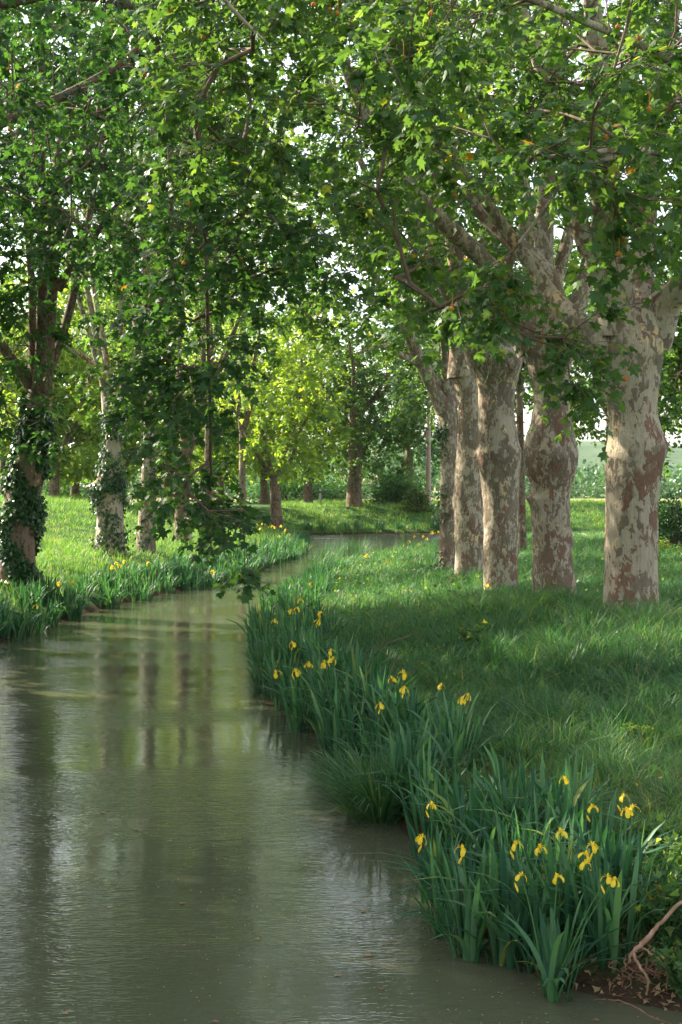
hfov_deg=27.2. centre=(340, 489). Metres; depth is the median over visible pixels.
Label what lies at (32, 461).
plane tree
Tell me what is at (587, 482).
woods
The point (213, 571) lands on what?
iris clump
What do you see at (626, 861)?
iris clump
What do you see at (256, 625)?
iris clump
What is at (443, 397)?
plane tree
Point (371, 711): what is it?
iris clump
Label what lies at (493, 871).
iris clump
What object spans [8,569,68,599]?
iris clump
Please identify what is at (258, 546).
iris clump
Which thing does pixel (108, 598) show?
iris clump
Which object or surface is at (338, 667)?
iris clump
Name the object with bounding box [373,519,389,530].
iris clump
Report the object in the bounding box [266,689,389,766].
iris clump
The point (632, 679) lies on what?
sedge tussock
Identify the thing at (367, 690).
iris clump
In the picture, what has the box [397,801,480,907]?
iris clump
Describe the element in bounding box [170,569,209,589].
iris clump
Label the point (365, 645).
sedge tussock
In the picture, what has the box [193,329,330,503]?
plane tree
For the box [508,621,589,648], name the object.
sedge tussock
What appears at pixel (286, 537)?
iris clump
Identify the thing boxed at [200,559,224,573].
iris clump
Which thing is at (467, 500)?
plane tree
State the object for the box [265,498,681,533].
grass
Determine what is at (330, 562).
iris clump
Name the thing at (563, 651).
sedge tussock
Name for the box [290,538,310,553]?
iris clump
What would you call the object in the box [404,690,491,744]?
iris clump
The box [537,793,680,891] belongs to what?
iris clump
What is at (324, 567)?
iris clump
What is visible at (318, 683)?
iris clump
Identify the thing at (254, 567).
iris clump
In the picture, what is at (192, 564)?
iris clump
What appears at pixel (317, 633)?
iris clump
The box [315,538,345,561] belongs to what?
reed tuft
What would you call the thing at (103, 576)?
iris clump
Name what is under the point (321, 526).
iris clump
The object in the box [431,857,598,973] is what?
iris clump
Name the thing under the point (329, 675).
iris clump
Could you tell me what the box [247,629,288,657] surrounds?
iris clump
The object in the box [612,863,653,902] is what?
weed
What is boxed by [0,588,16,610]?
iris clump
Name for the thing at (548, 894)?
iris clump
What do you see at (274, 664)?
iris clump
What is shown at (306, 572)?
iris clump
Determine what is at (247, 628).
iris clump
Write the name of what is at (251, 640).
iris clump
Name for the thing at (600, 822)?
iris clump
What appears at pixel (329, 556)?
reed tuft
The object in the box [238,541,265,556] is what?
iris clump
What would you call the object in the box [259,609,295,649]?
iris clump
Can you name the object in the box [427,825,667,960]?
iris clump
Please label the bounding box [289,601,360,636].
iris clump
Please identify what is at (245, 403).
plane tree
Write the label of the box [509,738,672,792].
sedge tussock
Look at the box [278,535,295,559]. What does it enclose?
iris clump
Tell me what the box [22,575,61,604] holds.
iris clump
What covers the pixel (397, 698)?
iris clump
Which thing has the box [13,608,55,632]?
iris clump
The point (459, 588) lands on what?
ground weeds
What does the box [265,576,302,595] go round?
iris clump
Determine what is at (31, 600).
iris clump
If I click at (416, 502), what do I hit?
shrub
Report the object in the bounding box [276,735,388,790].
sedge tussock
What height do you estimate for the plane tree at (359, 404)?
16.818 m
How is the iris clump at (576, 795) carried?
on the ground at (598, 976)
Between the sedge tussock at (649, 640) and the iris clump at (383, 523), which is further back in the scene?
the iris clump at (383, 523)
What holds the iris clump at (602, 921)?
on the ground at (598, 976)
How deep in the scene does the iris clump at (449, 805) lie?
10.68 m
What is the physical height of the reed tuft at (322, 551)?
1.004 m
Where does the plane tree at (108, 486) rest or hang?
on the ground at (598, 976)
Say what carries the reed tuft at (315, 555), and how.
on the ground at (598, 976)
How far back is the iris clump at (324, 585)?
33.76 m
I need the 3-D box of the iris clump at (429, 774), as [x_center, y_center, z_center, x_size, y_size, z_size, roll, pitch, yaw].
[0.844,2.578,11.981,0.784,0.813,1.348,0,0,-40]
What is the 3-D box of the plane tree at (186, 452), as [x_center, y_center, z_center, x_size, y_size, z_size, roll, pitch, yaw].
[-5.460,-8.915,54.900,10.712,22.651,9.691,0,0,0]
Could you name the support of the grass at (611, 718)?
on the ground at (598, 976)
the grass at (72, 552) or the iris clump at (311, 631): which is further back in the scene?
the grass at (72, 552)
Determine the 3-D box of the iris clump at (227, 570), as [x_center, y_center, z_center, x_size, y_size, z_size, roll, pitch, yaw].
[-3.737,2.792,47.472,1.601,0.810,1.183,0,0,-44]
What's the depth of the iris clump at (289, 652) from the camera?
21.14 m
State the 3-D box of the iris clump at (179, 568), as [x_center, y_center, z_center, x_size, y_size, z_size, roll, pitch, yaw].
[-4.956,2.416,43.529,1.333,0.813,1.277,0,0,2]
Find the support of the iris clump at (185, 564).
on the ground at (598, 976)
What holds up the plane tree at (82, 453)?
on the ground at (598, 976)
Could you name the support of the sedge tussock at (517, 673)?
on the ground at (598, 976)
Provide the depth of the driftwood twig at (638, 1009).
8.13 m
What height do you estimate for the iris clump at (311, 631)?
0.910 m
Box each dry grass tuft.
[443,761,536,790]
[598,777,681,824]
[615,754,681,796]
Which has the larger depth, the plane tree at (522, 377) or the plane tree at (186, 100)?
the plane tree at (522, 377)
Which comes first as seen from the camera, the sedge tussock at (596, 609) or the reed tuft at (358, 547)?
the sedge tussock at (596, 609)
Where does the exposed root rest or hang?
on the ground at (598, 976)
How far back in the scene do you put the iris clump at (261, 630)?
24.20 m
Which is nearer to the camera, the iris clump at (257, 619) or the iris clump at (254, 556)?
the iris clump at (257, 619)
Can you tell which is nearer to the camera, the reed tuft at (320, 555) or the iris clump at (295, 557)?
the reed tuft at (320, 555)
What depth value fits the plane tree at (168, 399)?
19.66 m
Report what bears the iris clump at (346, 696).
on the ground at (598, 976)
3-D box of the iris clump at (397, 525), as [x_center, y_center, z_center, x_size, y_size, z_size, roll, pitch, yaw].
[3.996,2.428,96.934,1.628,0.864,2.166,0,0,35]
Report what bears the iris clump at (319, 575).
on the ground at (598, 976)
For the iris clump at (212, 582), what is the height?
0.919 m
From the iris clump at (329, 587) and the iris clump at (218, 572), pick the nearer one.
the iris clump at (329, 587)
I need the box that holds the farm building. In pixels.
[329,476,379,496]
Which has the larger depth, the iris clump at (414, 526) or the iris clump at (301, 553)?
the iris clump at (414, 526)
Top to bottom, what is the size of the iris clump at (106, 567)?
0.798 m
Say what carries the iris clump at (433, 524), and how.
on the ground at (598, 976)
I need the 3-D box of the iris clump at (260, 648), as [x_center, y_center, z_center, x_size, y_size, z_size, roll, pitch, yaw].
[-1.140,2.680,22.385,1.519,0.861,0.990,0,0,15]
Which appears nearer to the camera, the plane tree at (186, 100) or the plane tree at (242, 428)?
the plane tree at (186, 100)
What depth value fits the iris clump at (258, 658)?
21.99 m
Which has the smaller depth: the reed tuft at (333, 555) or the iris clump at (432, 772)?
the iris clump at (432, 772)
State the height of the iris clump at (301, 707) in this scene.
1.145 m
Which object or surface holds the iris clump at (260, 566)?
on the ground at (598, 976)
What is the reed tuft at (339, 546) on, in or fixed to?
in the water
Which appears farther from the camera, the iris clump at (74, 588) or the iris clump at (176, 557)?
the iris clump at (176, 557)
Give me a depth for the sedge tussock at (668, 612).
20.18 m
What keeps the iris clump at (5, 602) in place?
on the ground at (598, 976)
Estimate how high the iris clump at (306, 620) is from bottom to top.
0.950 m
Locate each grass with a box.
[0,493,278,606]
[260,577,681,952]
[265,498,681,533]
[266,526,681,639]
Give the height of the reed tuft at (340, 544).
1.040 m
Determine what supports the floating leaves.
on the water
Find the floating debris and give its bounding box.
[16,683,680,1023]
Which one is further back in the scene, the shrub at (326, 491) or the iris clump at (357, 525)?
the shrub at (326, 491)
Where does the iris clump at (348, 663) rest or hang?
on the ground at (598, 976)
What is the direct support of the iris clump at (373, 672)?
on the ground at (598, 976)
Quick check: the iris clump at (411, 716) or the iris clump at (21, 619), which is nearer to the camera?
the iris clump at (411, 716)
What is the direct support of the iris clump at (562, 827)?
on the ground at (598, 976)
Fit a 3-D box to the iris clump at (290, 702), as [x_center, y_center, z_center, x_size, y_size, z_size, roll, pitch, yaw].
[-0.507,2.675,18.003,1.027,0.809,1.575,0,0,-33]
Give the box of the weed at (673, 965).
[649,934,681,998]
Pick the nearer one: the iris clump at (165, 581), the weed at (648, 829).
the weed at (648, 829)
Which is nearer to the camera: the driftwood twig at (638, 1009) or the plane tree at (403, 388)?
the driftwood twig at (638, 1009)
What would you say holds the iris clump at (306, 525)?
on the ground at (598, 976)
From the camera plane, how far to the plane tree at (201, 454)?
99.13 m
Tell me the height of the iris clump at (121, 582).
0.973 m
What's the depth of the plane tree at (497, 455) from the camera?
29.64 m
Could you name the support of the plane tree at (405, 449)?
on the ground at (598, 976)
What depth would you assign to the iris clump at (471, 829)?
10.38 m
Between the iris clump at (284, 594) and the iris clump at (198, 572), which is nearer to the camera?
the iris clump at (284, 594)
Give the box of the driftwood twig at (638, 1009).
[608,999,670,1023]
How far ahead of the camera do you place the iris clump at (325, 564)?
45.73 m
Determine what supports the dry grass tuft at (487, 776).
on the ground at (598, 976)
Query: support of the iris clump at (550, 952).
on the ground at (598, 976)
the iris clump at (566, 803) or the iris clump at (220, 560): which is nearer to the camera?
the iris clump at (566, 803)
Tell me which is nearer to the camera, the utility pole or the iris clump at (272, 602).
the iris clump at (272, 602)
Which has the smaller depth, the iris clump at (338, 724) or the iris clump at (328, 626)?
the iris clump at (338, 724)
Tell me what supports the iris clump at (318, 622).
on the ground at (598, 976)
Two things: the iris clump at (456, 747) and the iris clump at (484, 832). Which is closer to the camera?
the iris clump at (484, 832)
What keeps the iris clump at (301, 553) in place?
on the ground at (598, 976)
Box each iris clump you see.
[0,575,48,613]
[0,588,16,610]
[0,590,10,608]
[0,603,35,639]
[0,604,37,629]
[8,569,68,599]
[8,608,52,636]
[10,581,50,604]
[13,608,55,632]
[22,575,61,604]
[27,595,65,626]
[47,581,90,619]
[49,579,86,612]
[56,574,100,603]
[66,565,116,594]
[69,567,99,595]
[88,578,131,608]
[91,561,124,585]
[98,562,127,597]
[101,556,152,582]
[105,559,138,584]
[121,560,153,600]
[122,567,162,597]
[134,555,177,580]
[139,559,175,581]
[150,570,179,593]
[162,546,191,572]
[166,558,194,577]
[170,554,193,576]
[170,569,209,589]
[173,553,202,571]
[174,564,215,587]
[190,566,225,585]
[191,553,218,567]
[191,564,234,583]
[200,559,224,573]
[202,545,223,564]
[204,565,225,581]
[210,570,293,591]
[211,555,225,572]
[218,561,242,578]
[221,652,280,693]
[223,547,247,561]
[223,556,258,572]
[226,602,287,643]
[226,624,281,660]
[230,552,260,570]
[234,628,277,662]
[234,633,280,676]
[236,607,281,635]
[236,632,302,662]
[237,599,274,631]
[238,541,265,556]
[238,559,261,571]
[239,542,271,554]
[239,618,280,682]
[242,640,300,709]
[243,550,265,566]
[245,604,295,653]
[246,598,310,638]
[246,605,306,638]
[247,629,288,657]
[249,553,267,570]
[250,536,273,554]
[250,620,322,670]
[250,660,309,691]
[250,668,308,713]
[252,583,301,610]
[252,646,296,698]
[253,584,292,609]
[255,608,332,642]
[256,551,276,567]
[257,524,293,549]
[258,528,279,550]
[258,667,324,722]
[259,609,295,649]
[260,541,284,557]
[261,523,294,546]
[264,531,433,564]
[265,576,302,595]
[265,611,343,671]
[266,582,314,621]
[266,585,300,614]
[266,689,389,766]
[267,537,286,551]
[267,617,328,665]
[268,591,310,620]
[268,648,331,731]
[270,616,301,635]
[271,531,438,561]
[271,587,314,614]
[273,531,299,548]
[274,656,402,725]
[276,619,359,661]
[277,581,333,609]
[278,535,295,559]
[280,525,299,542]
[281,606,328,641]
[282,544,305,558]
[283,582,320,600]
[283,687,376,754]
[284,530,297,540]
[285,599,338,621]
[285,629,353,678]
[286,572,313,591]
[286,645,354,694]
[288,669,377,739]
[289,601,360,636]
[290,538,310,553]
[290,554,369,583]
[295,567,334,580]
[295,655,381,697]
[296,519,317,530]
[296,545,304,557]
[297,574,334,597]
[298,532,313,540]
[298,607,349,637]
[301,540,410,573]
[302,574,337,593]
[303,631,368,670]
[305,564,332,581]
[311,564,346,578]
[312,558,342,569]
[313,633,377,683]
[315,558,335,566]
[317,521,326,530]
[318,647,419,693]
[318,655,436,711]
[319,685,408,777]
[330,539,427,570]
[332,664,420,726]
[333,676,409,753]
[337,518,353,530]
[337,736,443,786]
[338,640,396,681]
[344,841,535,937]
[346,670,477,733]
[346,683,459,765]
[349,741,449,825]
[351,517,363,530]
[357,677,418,744]
[358,724,489,818]
[361,679,447,742]
[363,833,514,963]
[366,710,447,784]
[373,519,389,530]
[373,745,483,818]
[373,822,486,898]
[378,765,467,860]
[392,520,406,529]
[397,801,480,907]
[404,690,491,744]
[405,765,543,862]
[406,691,507,771]
[408,828,564,938]
[410,522,422,530]
[410,693,503,791]
[416,758,537,820]
[419,784,543,880]
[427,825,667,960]
[430,518,439,530]
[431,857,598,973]
[437,817,592,878]
[443,739,552,807]
[447,751,592,837]
[448,799,540,880]
[449,804,568,867]
[461,828,588,956]
[469,786,620,850]
[474,764,548,820]
[474,784,619,851]
[487,752,651,815]
[489,871,651,1002]
[498,808,631,910]
[503,803,681,924]
[507,748,636,844]
[512,836,681,972]
[516,812,681,896]
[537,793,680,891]
[538,775,640,868]
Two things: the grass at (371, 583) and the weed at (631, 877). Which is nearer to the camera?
the weed at (631, 877)
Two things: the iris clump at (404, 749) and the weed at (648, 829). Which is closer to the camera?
the weed at (648, 829)
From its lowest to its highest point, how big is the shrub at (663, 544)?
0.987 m
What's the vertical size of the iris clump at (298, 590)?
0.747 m
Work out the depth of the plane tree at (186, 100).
16.04 m
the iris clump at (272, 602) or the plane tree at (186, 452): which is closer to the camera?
the iris clump at (272, 602)
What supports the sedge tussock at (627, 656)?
on the ground at (598, 976)
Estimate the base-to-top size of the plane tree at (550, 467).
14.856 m
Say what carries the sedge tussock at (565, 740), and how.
on the ground at (598, 976)
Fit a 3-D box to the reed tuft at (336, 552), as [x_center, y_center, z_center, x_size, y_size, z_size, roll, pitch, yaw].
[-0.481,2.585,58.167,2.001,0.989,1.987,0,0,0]
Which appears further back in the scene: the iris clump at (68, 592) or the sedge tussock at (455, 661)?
the iris clump at (68, 592)
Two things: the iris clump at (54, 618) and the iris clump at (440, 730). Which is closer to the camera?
the iris clump at (440, 730)
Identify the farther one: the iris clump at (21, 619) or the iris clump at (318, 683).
the iris clump at (21, 619)
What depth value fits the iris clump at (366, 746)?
14.27 m
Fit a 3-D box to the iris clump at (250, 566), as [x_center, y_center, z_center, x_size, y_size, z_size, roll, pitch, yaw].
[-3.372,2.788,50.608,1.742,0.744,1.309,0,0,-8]
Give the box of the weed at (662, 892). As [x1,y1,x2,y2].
[629,868,681,944]
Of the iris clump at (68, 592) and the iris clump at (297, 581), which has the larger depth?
the iris clump at (297, 581)
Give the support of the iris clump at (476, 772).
on the ground at (598, 976)
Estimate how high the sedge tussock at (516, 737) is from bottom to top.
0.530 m
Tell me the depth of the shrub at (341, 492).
134.37 m
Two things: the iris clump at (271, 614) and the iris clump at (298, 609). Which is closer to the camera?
the iris clump at (298, 609)
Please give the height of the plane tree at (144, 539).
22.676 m
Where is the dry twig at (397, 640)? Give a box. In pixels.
[377,634,421,648]
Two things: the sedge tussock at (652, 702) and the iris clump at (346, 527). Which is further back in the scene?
the iris clump at (346, 527)
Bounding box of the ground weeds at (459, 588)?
[316,541,681,806]
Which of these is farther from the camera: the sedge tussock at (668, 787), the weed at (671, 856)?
the sedge tussock at (668, 787)
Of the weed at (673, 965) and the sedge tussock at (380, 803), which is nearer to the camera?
the weed at (673, 965)
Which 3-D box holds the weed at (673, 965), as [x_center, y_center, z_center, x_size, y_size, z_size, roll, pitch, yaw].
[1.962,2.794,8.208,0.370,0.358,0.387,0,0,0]
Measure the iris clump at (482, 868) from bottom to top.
0.797 m
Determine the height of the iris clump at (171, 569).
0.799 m
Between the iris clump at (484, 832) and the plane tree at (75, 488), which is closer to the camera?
the iris clump at (484, 832)
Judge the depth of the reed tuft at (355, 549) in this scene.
60.74 m
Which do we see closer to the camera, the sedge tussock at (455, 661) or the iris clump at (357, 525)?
the sedge tussock at (455, 661)
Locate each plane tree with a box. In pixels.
[0,0,248,590]
[0,0,355,603]
[0,246,11,260]
[0,252,162,496]
[0,273,113,495]
[1,0,261,556]
[2,282,162,496]
[25,0,305,552]
[53,272,221,499]
[70,0,330,542]
[93,304,258,506]
[103,81,316,499]
[115,0,410,221]
[165,368,272,502]
[175,101,350,528]
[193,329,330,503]
[199,314,353,528]
[208,2,526,570]
[242,0,591,578]
[245,331,379,503]
[249,0,681,462]
[261,0,675,598]
[263,287,441,506]
[269,0,681,590]
[341,310,457,485]
[375,0,681,613]
[376,279,533,437]
[411,180,602,549]
[526,262,681,534]
[572,208,681,477]
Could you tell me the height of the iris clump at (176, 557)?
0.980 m
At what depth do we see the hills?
588.88 m
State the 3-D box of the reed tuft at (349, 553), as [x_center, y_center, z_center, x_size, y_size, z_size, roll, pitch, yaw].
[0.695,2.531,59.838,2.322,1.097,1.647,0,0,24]
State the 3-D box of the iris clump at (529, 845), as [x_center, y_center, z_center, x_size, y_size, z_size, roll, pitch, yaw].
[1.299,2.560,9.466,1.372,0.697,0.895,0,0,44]
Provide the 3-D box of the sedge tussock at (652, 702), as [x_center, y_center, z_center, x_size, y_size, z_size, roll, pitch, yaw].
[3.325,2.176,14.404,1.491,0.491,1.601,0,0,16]
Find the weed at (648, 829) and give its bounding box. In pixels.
[615,811,680,860]
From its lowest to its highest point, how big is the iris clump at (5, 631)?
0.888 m
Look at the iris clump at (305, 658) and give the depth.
20.00 m
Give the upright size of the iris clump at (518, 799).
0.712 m
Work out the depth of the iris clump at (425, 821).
11.36 m
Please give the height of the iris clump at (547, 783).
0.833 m
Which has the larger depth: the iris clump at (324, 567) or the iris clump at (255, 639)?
the iris clump at (324, 567)
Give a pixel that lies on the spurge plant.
(634, 732)
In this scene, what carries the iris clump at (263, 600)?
on the ground at (598, 976)
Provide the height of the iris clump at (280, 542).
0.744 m
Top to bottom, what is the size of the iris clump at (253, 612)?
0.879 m
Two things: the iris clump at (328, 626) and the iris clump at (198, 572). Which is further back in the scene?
the iris clump at (198, 572)
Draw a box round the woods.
[41,436,681,498]
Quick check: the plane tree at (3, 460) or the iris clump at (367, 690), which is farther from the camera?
the plane tree at (3, 460)
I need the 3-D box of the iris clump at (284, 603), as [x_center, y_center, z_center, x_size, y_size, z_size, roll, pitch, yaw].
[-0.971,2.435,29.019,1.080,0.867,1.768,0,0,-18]
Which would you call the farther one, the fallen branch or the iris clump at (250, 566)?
the iris clump at (250, 566)
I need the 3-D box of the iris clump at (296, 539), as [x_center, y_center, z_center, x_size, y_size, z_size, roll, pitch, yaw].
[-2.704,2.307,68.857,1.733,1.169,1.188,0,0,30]
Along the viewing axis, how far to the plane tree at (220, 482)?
116.94 m
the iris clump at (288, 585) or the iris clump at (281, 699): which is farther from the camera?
the iris clump at (288, 585)
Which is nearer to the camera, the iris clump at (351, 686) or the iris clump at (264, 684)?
the iris clump at (351, 686)
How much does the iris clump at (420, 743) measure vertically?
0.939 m
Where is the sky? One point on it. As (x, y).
(558, 232)
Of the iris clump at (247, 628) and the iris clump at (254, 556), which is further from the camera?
the iris clump at (254, 556)
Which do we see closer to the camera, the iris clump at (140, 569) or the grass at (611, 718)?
the grass at (611, 718)
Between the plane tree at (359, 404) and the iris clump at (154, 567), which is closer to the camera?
the iris clump at (154, 567)
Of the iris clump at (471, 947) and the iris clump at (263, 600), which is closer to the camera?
the iris clump at (471, 947)
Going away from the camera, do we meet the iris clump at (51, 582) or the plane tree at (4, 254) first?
the plane tree at (4, 254)
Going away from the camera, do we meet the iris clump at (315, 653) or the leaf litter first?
the leaf litter
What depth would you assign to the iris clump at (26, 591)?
32.42 m
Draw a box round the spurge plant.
[621,722,652,747]
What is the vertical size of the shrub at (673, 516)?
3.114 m
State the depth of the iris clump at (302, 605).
27.91 m
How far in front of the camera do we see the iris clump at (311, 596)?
31.02 m
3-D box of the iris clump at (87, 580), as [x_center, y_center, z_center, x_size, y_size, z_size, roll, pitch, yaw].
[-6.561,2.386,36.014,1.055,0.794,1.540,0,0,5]
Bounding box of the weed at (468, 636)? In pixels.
[452,620,490,647]
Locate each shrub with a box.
[42,479,90,495]
[233,469,344,503]
[287,471,373,501]
[362,464,437,504]
[400,484,435,511]
[658,482,681,546]
[658,537,681,551]
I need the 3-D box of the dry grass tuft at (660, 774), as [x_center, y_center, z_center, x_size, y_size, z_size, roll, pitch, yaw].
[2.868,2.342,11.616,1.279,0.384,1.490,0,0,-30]
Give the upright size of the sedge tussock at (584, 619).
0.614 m
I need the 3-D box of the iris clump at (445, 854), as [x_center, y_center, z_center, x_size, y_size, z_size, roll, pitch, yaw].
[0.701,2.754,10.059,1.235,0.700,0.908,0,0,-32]
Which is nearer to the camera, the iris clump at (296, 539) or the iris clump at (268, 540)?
the iris clump at (268, 540)
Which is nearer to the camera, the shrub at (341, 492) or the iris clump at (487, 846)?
the iris clump at (487, 846)
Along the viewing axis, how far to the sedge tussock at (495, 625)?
21.98 m
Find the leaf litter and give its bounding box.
[524,922,681,1010]
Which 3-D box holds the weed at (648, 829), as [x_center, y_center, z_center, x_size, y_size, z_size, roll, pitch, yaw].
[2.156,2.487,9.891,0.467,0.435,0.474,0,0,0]
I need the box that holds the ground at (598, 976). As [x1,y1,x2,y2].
[0,488,681,1011]
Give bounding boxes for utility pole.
[424,397,430,505]
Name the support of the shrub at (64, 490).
on the ground at (598, 976)
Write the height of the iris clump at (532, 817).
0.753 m
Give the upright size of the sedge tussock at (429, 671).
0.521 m
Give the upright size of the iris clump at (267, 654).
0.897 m
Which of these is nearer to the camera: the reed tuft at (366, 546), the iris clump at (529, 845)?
the iris clump at (529, 845)
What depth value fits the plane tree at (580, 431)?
69.06 m
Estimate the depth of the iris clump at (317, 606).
26.64 m
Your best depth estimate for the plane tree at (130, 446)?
90.65 m
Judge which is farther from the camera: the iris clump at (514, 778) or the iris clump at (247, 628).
the iris clump at (247, 628)
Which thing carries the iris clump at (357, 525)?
on the ground at (598, 976)
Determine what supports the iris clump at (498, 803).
on the ground at (598, 976)
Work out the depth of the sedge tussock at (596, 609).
21.77 m
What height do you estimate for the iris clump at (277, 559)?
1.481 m
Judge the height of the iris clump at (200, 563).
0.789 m
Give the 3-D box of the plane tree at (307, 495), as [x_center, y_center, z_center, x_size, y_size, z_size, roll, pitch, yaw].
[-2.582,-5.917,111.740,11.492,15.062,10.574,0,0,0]
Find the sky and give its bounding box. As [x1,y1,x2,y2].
[0,0,681,447]
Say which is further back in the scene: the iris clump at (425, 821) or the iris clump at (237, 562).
the iris clump at (237, 562)
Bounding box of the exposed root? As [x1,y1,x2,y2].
[594,950,669,1000]
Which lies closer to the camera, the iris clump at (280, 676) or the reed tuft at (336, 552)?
the iris clump at (280, 676)
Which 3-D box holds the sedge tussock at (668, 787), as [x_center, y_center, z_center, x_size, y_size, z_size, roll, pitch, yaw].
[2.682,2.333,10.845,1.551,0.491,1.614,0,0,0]
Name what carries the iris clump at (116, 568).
on the ground at (598, 976)
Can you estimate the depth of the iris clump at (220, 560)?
48.43 m
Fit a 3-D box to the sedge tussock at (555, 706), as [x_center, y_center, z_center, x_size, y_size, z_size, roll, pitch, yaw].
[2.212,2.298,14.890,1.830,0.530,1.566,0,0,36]
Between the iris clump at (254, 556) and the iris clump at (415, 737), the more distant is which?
the iris clump at (254, 556)
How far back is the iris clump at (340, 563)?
46.85 m
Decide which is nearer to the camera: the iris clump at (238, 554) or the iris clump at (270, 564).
the iris clump at (238, 554)
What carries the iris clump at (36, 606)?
on the ground at (598, 976)
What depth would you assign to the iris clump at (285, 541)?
62.90 m
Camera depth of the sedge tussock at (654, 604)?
21.59 m
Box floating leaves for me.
[61,657,598,1023]
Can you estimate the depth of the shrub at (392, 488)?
111.25 m
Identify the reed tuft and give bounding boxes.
[294,549,340,567]
[296,545,340,562]
[306,549,333,563]
[311,547,342,562]
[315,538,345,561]
[318,543,342,561]
[318,545,343,558]
[330,540,351,555]
[333,537,348,551]
[338,540,368,556]
[342,535,368,555]
[342,539,367,556]
[349,542,374,553]
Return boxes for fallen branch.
[628,900,681,995]
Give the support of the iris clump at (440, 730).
on the ground at (598, 976)
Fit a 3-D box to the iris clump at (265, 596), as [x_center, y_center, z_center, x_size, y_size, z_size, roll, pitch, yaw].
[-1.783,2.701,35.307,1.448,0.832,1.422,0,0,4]
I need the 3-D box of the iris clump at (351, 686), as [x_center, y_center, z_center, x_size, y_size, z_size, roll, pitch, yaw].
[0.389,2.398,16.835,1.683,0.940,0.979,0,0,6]
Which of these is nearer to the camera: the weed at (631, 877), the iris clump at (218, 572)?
the weed at (631, 877)
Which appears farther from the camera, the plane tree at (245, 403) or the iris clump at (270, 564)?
the plane tree at (245, 403)
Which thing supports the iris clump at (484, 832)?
on the ground at (598, 976)
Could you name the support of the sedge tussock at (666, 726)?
on the ground at (598, 976)
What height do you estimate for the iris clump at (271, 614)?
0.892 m
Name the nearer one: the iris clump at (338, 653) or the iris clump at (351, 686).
the iris clump at (351, 686)
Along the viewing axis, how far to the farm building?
207.78 m
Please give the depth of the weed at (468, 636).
20.46 m
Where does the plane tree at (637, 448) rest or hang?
on the ground at (598, 976)
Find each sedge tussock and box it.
[247,731,474,824]
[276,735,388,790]
[340,635,395,659]
[359,645,415,668]
[394,654,503,691]
[412,643,493,673]
[434,610,524,632]
[444,654,569,695]
[467,711,592,766]
[476,688,618,727]
[481,707,626,757]
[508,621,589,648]
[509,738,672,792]
[529,635,605,667]
[537,598,631,634]
[540,595,642,620]
[572,658,677,696]
[574,640,670,670]
[596,620,681,655]
[601,766,681,814]
[605,680,681,725]
[606,591,681,616]
[609,700,681,751]
[640,605,681,625]
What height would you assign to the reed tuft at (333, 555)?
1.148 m
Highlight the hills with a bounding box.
[88,437,681,486]
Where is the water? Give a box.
[0,531,681,1023]
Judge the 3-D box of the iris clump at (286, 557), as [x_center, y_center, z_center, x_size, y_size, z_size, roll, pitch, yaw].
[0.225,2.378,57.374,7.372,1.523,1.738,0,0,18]
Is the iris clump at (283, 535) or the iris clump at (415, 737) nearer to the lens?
the iris clump at (415, 737)
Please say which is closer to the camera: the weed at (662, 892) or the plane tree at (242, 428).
the weed at (662, 892)
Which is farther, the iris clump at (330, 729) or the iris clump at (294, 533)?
the iris clump at (294, 533)
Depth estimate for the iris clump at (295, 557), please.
60.63 m
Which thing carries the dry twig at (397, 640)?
on the sedge tussock at (383, 658)
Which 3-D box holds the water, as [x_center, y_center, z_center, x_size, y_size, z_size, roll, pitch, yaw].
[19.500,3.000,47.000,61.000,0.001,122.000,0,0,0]
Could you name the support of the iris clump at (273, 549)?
on the ground at (598, 976)
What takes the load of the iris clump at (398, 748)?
on the ground at (598, 976)
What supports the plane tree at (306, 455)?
on the ground at (598, 976)
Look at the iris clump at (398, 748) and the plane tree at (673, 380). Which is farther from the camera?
the plane tree at (673, 380)
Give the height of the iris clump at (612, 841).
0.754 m
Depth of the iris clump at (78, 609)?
32.52 m
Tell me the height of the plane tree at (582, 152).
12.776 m
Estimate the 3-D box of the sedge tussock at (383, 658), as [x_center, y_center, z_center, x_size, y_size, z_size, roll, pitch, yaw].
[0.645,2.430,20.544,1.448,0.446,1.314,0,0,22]
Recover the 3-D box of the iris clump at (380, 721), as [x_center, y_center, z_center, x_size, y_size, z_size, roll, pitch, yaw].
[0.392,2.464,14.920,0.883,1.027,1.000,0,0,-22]
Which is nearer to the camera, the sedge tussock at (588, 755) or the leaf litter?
the leaf litter
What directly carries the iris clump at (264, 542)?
on the ground at (598, 976)
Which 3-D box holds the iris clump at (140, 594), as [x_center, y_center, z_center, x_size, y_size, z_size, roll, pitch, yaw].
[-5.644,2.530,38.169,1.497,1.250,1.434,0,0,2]
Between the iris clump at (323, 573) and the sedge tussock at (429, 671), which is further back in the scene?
the iris clump at (323, 573)
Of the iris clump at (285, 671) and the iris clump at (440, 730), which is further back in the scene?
the iris clump at (285, 671)
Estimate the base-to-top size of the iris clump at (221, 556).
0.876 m
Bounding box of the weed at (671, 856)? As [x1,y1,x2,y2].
[643,830,681,890]
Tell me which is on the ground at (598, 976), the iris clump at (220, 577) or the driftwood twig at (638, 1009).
the iris clump at (220, 577)
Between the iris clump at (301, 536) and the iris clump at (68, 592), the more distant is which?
the iris clump at (301, 536)
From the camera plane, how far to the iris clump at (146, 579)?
38.92 m
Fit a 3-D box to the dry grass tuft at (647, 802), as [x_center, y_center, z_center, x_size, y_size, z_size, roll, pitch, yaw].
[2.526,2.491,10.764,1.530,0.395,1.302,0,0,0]
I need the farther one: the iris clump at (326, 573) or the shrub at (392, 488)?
the shrub at (392, 488)

